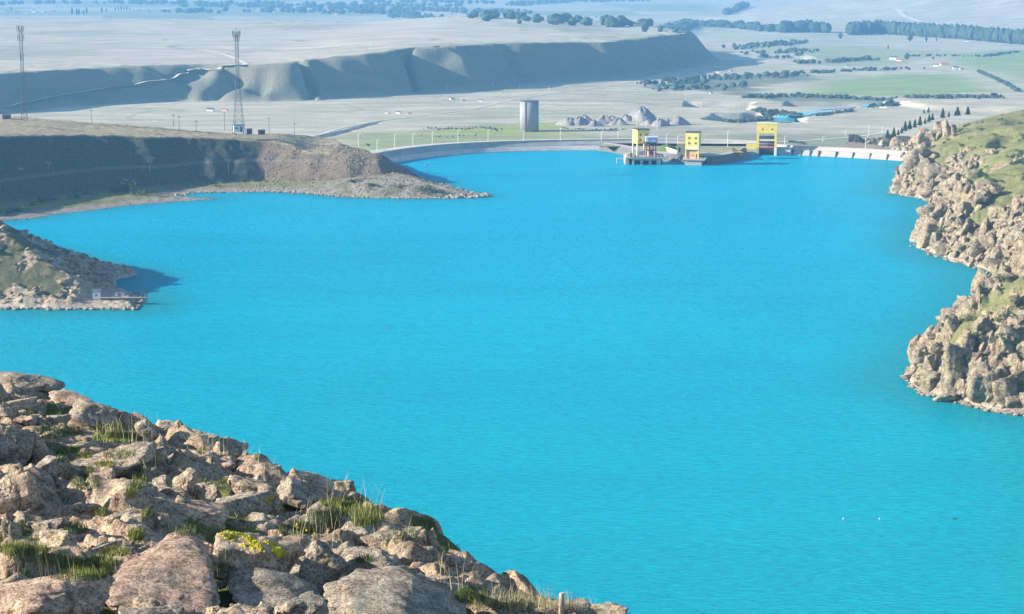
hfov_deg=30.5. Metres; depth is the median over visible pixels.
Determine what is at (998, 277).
bush
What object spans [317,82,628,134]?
road
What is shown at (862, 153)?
spillway wall
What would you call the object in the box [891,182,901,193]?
boulder
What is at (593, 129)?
scrub
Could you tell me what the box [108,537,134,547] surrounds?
boulder
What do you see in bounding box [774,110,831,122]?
river
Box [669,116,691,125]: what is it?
gravel heap
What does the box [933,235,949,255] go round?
boulder
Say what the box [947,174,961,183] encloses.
boulder
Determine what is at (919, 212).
boulder
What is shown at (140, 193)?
bush
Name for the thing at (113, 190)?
bush
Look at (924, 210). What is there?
boulder
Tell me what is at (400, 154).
dam
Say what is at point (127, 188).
bush
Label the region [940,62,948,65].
house
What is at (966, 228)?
boulder
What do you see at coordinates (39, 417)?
boulder
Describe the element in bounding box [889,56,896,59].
house
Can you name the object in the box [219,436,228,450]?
boulder
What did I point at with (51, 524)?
boulder
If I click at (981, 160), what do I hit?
boulder
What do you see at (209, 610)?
boulder
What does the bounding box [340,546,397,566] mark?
boulder
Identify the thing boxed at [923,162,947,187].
boulder
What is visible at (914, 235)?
boulder
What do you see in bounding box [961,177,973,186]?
boulder
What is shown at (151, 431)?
boulder
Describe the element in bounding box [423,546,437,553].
boulder
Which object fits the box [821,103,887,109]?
river
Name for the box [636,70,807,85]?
scrub
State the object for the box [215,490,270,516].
boulder
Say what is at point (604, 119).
gravel heap
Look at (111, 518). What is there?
boulder
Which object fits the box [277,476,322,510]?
boulder
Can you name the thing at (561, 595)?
wooden post
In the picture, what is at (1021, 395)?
boulder
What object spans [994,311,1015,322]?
bush
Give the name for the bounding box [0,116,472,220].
shore
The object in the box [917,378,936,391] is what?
boulder
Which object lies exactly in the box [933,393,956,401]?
boulder
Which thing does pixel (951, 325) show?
boulder
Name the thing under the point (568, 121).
gravel heap
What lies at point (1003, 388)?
boulder
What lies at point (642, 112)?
gravel heap
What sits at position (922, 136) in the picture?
boulder
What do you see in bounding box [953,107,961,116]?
conifer
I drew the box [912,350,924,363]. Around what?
boulder
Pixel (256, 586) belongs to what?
boulder
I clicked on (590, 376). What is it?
water
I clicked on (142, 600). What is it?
boulder
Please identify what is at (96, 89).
road
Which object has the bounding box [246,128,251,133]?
hut
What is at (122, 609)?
boulder
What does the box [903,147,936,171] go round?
boulder
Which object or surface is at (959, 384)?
boulder
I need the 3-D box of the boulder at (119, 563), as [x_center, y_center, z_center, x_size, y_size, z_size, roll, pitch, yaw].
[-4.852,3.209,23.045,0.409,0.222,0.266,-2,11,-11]
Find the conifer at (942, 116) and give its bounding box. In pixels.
[940,108,945,118]
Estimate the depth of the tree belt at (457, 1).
6135.94 m
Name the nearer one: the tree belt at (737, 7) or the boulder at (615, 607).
the boulder at (615, 607)
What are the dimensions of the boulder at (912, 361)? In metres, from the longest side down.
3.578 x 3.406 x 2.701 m
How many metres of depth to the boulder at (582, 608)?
24.03 m
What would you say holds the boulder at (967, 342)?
on the cliff
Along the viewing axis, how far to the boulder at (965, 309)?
406.43 m
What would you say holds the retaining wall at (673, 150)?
on the causeway
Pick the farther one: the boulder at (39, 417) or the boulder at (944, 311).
the boulder at (944, 311)
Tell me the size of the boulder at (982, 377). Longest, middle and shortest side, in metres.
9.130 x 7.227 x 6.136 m
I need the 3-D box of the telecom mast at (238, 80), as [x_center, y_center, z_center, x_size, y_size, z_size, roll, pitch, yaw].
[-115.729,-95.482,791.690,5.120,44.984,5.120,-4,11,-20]
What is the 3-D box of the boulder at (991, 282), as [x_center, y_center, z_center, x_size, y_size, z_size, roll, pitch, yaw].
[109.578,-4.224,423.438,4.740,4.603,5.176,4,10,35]
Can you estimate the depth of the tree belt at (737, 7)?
4728.06 m
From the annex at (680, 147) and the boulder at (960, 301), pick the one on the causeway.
the annex at (680, 147)
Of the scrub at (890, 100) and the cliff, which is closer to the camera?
the cliff
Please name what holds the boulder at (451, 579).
on the rocky slope
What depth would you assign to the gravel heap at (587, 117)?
1417.94 m
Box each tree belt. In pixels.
[0,0,462,6]
[161,6,592,25]
[180,2,532,13]
[362,0,494,3]
[505,0,649,5]
[599,15,777,30]
[641,22,677,32]
[722,1,749,14]
[775,19,831,32]
[845,19,1023,44]
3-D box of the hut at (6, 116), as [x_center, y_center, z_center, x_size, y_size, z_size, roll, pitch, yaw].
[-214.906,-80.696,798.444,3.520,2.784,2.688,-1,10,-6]
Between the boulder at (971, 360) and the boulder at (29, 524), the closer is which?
the boulder at (29, 524)
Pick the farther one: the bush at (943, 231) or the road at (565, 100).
the road at (565, 100)
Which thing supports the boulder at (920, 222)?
on the cliff
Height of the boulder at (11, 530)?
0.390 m
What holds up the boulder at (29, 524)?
on the rocky slope
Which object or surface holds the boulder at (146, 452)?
on the rocky slope
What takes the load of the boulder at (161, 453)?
on the rocky slope
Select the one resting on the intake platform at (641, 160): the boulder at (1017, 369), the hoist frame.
the hoist frame
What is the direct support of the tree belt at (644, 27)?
on the ground at (308, 73)
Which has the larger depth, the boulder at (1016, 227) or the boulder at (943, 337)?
the boulder at (1016, 227)
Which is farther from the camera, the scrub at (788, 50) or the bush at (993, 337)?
the scrub at (788, 50)
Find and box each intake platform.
[616,153,664,164]
[683,157,706,165]
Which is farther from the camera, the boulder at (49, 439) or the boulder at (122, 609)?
the boulder at (49, 439)
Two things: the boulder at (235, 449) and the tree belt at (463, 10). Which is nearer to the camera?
the boulder at (235, 449)
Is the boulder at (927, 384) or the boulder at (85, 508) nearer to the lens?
the boulder at (85, 508)
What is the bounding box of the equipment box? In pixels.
[115,292,124,295]
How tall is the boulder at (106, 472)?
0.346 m
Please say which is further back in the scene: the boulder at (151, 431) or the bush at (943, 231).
the bush at (943, 231)
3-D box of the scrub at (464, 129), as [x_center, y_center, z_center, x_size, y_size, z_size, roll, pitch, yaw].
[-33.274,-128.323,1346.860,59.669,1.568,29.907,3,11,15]
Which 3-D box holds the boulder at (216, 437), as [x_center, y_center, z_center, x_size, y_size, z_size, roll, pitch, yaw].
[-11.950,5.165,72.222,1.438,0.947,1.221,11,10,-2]
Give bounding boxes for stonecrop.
[219,497,315,557]
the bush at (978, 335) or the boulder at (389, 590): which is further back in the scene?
the bush at (978, 335)
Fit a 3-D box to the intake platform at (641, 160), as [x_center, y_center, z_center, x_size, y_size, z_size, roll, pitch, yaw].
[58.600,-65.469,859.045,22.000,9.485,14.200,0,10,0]
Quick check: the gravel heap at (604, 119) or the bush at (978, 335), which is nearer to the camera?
the bush at (978, 335)
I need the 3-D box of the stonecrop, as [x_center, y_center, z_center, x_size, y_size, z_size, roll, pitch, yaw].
[-3.546,3.128,27.225,1.510,2.104,8.446,0,10,0]
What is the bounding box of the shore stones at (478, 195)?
[0,141,1023,416]
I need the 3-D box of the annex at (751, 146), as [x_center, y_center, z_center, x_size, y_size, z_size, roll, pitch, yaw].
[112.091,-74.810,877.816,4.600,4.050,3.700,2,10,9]
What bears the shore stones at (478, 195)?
on the shore at (100, 159)
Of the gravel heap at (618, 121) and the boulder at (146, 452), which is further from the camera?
the gravel heap at (618, 121)
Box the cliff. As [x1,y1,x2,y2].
[846,110,1023,412]
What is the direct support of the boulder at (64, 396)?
on the rocky slope
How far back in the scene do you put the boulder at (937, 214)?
596.73 m
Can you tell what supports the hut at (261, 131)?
on the shore at (100, 159)
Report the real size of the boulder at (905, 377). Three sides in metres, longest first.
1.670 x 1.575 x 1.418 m
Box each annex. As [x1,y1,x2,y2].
[677,143,684,154]
[747,142,756,151]
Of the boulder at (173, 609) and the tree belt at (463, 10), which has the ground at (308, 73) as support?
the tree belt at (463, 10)
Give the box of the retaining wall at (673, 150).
[666,147,684,155]
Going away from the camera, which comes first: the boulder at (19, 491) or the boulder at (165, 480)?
the boulder at (19, 491)
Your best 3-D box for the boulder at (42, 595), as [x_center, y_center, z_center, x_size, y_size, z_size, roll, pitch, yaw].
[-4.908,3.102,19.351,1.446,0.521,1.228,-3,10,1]
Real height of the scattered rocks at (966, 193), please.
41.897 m
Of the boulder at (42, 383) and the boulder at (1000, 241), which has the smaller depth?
the boulder at (42, 383)
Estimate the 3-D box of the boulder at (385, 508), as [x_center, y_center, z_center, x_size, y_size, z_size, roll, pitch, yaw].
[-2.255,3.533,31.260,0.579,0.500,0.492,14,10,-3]
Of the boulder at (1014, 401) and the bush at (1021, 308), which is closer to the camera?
the boulder at (1014, 401)
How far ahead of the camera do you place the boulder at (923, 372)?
401.04 m
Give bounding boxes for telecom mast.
[16,25,27,119]
[232,30,245,134]
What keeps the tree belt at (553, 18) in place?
on the ground at (308, 73)
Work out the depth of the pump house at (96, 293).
501.08 m
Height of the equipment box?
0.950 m
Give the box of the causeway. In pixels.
[598,143,748,163]
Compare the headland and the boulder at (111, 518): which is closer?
the boulder at (111, 518)
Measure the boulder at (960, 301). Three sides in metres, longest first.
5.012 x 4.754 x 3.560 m
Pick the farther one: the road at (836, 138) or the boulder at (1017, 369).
the road at (836, 138)
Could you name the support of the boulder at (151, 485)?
on the rocky slope
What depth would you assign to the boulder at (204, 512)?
28.25 m
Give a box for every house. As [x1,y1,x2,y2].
[92,289,100,299]
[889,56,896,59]
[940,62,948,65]
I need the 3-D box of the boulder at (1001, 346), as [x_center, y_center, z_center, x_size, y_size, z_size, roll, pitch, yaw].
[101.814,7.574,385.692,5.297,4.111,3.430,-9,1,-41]
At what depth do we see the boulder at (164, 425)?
72.01 m
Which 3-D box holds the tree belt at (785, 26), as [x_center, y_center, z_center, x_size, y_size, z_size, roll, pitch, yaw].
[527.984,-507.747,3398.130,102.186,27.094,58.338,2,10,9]
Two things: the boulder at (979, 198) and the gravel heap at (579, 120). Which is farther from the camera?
the gravel heap at (579, 120)
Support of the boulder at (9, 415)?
on the rocky slope
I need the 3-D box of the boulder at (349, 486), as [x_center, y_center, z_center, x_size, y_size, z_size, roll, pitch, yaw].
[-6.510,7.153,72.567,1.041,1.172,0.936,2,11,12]
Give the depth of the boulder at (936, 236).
586.60 m
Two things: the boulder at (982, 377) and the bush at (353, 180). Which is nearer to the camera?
the boulder at (982, 377)
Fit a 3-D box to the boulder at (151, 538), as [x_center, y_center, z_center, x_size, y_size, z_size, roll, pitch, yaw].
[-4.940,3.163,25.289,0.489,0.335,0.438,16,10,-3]
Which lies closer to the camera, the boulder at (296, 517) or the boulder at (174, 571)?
the boulder at (174, 571)
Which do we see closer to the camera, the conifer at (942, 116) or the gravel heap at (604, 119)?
the conifer at (942, 116)
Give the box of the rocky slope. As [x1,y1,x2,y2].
[0,382,597,613]
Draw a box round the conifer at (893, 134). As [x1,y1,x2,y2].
[891,128,895,137]
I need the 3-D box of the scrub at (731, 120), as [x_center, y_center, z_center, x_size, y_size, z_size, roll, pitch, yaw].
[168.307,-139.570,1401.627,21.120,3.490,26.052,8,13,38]
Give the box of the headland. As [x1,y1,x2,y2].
[0,222,137,308]
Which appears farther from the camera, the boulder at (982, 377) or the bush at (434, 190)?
the bush at (434, 190)
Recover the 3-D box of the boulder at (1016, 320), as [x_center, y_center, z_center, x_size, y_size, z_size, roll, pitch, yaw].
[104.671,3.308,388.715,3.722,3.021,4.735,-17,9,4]
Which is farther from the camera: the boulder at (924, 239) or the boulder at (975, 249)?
the boulder at (924, 239)
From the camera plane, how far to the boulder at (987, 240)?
561.55 m
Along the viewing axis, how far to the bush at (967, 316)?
401.19 m
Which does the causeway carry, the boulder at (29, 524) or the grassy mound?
the grassy mound
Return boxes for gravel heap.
[554,117,573,125]
[574,116,589,125]
[581,115,591,120]
[587,120,603,126]
[596,115,612,123]
[608,117,627,124]
[620,114,631,120]
[629,106,656,120]
[640,119,652,125]
[649,118,671,126]
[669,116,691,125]
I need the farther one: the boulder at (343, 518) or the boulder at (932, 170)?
the boulder at (932, 170)
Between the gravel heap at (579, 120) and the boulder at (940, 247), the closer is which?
the boulder at (940, 247)
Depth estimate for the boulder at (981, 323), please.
391.65 m
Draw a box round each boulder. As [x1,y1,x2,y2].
[0,371,64,394]
[0,412,17,418]
[0,429,35,465]
[0,472,39,513]
[0,571,114,613]
[1,519,22,539]
[5,396,37,410]
[13,415,36,426]
[26,521,36,527]
[31,517,75,538]
[32,415,45,420]
[35,455,72,480]
[38,529,76,546]
[40,431,53,441]
[46,414,71,425]
[49,389,92,403]
[68,441,157,480]
[69,398,118,429]
[74,503,100,513]
[85,464,115,478]
[90,540,117,555]
[102,557,124,573]
[103,508,138,522]
[104,529,219,613]
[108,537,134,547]
[111,605,161,613]
[127,524,164,547]
[133,594,159,607]
[135,419,158,438]
[137,479,157,489]
[148,605,184,613]
[152,444,169,462]
[154,475,172,486]
[156,420,173,432]
[166,497,229,528]
[168,449,196,461]
[172,467,201,496]
[192,429,219,441]
[194,451,236,471]
[194,482,221,500]
[205,606,219,613]
[210,533,311,580]
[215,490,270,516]
[216,581,227,588]
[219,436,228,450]
[220,603,273,613]
[227,475,282,514]
[228,438,248,457]
[228,566,320,606]
[258,601,269,606]
[268,529,293,535]
[275,591,328,613]
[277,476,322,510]
[285,515,319,532]
[286,470,334,491]
[299,539,346,591]
[307,501,351,532]
[323,566,467,613]
[331,479,355,492]
[340,521,376,534]
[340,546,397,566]
[360,529,419,547]
[363,501,391,515]
[411,561,448,575]
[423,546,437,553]
[425,574,457,582]
[429,527,436,537]
[534,598,590,613]
[590,602,628,613]
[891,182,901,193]
[902,374,908,379]
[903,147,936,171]
[909,229,918,242]
[911,351,916,365]
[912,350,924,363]
[915,219,923,228]
[916,128,931,144]
[916,204,926,217]
[916,223,936,248]
[917,325,934,345]
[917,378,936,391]
[920,368,926,376]
[921,203,933,216]
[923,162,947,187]
[925,340,942,354]
[926,370,940,380]
[929,203,947,220]
[929,229,941,246]
[933,121,941,131]
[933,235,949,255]
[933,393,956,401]
[934,333,951,346]
[935,315,947,322]
[940,308,952,314]
[940,340,966,392]
[941,119,951,139]
[942,315,959,335]
[944,311,954,316]
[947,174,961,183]
[951,124,956,136]
[952,201,972,217]
[953,295,970,311]
[955,332,977,361]
[955,378,966,390]
[956,304,976,324]
[960,218,973,235]
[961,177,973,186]
[962,329,972,334]
[966,355,987,368]
[966,361,1000,402]
[969,242,985,256]
[972,276,992,292]
[972,315,991,334]
[974,189,989,202]
[974,192,991,203]
[977,234,996,246]
[978,155,987,166]
[986,248,1003,270]
[987,206,1001,215]
[987,278,994,287]
[991,322,998,331]
[992,374,1016,403]
[995,239,1003,247]
[995,335,1018,353]
[996,362,1008,377]
[1004,392,1021,407]
[1005,235,1014,245]
[1006,315,1023,326]
[1010,223,1023,230]
[1010,360,1023,380]
[1011,194,1023,212]
[1011,252,1023,269]
[1012,309,1023,315]
[1019,263,1023,277]
[1019,392,1023,407]
[1020,289,1023,303]
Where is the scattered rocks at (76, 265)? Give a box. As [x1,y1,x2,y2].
[0,220,129,303]
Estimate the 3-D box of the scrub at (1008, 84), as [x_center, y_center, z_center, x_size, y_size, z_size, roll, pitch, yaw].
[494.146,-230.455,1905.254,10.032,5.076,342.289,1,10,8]
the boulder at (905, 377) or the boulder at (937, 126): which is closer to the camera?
the boulder at (905, 377)
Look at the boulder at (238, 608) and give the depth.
19.92 m
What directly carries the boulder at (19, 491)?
on the rocky slope
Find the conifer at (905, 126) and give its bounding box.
[903,120,907,130]
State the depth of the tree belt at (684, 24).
3491.70 m
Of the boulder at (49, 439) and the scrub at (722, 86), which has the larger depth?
the scrub at (722, 86)
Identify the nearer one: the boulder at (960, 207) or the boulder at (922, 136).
the boulder at (960, 207)
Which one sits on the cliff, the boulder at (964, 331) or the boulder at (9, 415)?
the boulder at (964, 331)
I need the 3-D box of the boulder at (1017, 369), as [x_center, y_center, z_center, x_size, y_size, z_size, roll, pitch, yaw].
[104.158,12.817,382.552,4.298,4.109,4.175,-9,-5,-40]
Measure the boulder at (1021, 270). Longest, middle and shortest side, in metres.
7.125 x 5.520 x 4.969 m
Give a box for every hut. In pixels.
[2,114,10,118]
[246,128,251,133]
[258,129,264,134]
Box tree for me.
[766,24,771,31]
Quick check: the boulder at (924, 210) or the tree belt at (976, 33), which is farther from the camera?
the tree belt at (976, 33)
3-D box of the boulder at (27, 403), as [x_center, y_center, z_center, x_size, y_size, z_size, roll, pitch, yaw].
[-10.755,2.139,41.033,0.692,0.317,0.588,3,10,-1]
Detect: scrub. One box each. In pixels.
[423,126,501,130]
[562,127,623,130]
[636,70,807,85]
[652,80,747,91]
[721,39,807,49]
[721,118,753,122]
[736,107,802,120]
[739,47,818,57]
[741,92,1004,100]
[780,66,910,74]
[788,140,804,143]
[793,55,879,63]
[815,108,853,115]
[878,98,898,106]
[910,50,1018,56]
[976,69,1020,91]
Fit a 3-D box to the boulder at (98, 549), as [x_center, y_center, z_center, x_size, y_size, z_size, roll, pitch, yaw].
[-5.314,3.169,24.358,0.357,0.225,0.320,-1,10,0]
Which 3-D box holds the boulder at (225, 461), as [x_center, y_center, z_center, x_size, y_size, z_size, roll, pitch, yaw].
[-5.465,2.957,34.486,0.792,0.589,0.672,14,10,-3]
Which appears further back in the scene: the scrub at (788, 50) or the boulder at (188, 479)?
the scrub at (788, 50)
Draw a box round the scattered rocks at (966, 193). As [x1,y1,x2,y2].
[878,130,1023,408]
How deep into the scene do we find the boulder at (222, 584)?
22.72 m
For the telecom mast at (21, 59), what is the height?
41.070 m
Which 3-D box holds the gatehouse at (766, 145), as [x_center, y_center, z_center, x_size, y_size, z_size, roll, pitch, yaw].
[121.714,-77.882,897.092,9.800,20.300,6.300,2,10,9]
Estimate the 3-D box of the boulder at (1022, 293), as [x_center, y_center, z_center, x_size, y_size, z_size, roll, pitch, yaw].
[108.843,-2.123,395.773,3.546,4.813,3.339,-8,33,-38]
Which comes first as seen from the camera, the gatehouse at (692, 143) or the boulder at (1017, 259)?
the boulder at (1017, 259)
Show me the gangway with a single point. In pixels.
(143, 297)
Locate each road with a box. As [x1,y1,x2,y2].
[10,72,188,105]
[188,50,247,69]
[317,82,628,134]
[526,99,651,103]
[782,132,885,141]
[896,10,942,24]
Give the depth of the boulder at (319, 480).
34.56 m
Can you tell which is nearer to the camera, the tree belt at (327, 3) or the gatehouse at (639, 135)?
the gatehouse at (639, 135)
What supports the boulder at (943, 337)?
on the cliff
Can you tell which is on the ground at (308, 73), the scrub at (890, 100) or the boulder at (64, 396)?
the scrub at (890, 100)
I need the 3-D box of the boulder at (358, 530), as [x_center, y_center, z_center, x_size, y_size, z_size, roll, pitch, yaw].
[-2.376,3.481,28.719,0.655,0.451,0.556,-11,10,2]
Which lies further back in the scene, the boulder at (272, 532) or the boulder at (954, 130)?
the boulder at (954, 130)
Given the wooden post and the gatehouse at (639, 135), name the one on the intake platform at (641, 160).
the gatehouse at (639, 135)
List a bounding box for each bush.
[8,205,28,211]
[36,194,49,202]
[66,192,81,199]
[109,184,122,192]
[120,179,136,191]
[129,189,154,195]
[348,178,364,182]
[414,185,431,191]
[425,188,443,194]
[936,224,950,232]
[959,313,972,320]
[973,331,986,341]
[989,334,997,342]
[994,274,1010,282]
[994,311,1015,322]
[1003,336,1019,345]
[1007,303,1023,313]
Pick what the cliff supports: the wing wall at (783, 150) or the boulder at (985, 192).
the boulder at (985, 192)
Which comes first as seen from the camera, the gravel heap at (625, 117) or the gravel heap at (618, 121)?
the gravel heap at (618, 121)
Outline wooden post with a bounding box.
[558,592,563,613]
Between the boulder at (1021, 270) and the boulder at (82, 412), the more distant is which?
the boulder at (1021, 270)
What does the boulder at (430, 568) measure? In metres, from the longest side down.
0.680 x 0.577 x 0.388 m
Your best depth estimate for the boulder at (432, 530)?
30.28 m
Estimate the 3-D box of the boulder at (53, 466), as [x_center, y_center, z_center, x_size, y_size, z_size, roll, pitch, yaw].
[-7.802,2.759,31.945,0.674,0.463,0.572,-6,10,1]
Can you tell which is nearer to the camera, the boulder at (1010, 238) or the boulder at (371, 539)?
the boulder at (371, 539)
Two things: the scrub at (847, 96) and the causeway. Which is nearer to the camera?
the causeway
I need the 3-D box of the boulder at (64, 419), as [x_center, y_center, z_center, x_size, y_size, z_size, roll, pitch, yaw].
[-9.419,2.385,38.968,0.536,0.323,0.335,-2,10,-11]
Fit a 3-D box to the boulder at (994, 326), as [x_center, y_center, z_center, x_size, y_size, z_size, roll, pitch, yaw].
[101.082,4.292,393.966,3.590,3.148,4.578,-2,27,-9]
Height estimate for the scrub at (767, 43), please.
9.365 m
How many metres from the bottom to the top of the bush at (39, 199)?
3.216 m
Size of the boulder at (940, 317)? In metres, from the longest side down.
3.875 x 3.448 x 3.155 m
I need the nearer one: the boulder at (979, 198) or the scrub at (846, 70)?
the boulder at (979, 198)
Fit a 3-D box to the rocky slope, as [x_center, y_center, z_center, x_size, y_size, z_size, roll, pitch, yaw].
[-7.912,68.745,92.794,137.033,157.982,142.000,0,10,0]
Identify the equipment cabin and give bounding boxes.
[233,124,244,133]
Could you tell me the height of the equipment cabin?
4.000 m
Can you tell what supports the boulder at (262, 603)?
on the rocky slope
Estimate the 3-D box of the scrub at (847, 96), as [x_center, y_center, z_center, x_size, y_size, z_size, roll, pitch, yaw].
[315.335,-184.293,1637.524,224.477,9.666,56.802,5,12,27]
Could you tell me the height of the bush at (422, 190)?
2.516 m
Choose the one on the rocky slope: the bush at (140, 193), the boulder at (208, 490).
the boulder at (208, 490)
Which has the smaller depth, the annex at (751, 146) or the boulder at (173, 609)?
the boulder at (173, 609)
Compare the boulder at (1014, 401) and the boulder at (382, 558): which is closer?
the boulder at (382, 558)
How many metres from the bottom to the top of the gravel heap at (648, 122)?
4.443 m
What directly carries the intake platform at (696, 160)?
in the water
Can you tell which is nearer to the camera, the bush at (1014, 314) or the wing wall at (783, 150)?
the bush at (1014, 314)
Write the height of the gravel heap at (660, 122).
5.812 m
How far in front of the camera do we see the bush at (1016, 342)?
384.13 m
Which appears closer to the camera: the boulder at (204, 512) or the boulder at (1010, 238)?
the boulder at (204, 512)
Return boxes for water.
[0,150,1023,613]
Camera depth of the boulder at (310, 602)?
20.22 m
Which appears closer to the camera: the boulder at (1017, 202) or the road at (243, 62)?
the boulder at (1017, 202)
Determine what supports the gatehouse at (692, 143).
on the intake platform at (696, 160)
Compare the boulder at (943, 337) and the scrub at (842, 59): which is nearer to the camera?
the boulder at (943, 337)
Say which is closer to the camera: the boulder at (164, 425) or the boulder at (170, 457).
the boulder at (170, 457)
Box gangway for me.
[100,290,147,304]
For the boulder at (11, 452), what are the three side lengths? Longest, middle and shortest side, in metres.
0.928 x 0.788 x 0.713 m
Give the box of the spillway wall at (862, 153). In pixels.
[777,144,908,160]
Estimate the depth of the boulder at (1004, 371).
383.62 m
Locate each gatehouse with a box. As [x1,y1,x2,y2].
[632,128,649,155]
[685,131,700,158]
[756,122,777,155]
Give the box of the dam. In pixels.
[370,138,756,162]
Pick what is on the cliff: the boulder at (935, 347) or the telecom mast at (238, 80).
the boulder at (935, 347)
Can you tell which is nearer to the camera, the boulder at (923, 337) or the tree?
the boulder at (923, 337)
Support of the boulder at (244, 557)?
on the rocky slope
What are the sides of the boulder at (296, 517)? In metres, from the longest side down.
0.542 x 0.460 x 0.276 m
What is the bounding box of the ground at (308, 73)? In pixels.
[0,0,1023,150]
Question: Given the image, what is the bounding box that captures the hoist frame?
[645,136,657,156]
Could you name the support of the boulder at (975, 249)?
on the cliff
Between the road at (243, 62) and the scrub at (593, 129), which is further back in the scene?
the road at (243, 62)
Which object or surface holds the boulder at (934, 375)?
on the cliff
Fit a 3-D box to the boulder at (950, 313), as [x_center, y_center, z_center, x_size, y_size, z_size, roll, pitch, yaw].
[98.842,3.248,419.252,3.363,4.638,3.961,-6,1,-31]
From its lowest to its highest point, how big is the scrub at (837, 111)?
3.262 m
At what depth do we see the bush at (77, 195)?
713.31 m
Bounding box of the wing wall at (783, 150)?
[777,147,790,154]
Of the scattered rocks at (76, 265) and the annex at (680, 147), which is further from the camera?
the annex at (680, 147)
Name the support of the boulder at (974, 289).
on the cliff
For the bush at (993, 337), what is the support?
on the cliff
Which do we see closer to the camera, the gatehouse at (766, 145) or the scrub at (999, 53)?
the gatehouse at (766, 145)
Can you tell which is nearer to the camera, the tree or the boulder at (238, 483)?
the boulder at (238, 483)
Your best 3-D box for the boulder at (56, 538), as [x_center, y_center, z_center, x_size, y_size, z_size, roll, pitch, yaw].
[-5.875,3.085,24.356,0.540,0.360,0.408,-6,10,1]
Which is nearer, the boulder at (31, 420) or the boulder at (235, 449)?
the boulder at (31, 420)
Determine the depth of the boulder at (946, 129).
759.12 m
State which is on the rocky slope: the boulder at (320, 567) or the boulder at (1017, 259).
the boulder at (320, 567)
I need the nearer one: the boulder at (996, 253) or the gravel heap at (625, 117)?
the boulder at (996, 253)
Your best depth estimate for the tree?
3413.05 m
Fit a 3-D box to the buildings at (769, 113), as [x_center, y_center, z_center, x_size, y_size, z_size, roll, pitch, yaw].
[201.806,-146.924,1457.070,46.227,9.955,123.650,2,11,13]
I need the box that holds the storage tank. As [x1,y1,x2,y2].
[520,100,538,131]
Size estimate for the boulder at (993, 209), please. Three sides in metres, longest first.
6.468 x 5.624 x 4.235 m
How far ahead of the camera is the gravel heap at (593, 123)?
1367.60 m
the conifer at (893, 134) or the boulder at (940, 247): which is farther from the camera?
the conifer at (893, 134)
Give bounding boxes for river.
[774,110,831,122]
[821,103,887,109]
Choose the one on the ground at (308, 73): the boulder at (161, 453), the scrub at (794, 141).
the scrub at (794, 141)
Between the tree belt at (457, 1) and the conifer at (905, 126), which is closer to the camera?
the conifer at (905, 126)
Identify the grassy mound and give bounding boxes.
[656,144,676,150]
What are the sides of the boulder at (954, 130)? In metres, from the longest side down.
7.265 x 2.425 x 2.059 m
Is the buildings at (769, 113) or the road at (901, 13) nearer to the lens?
the buildings at (769, 113)

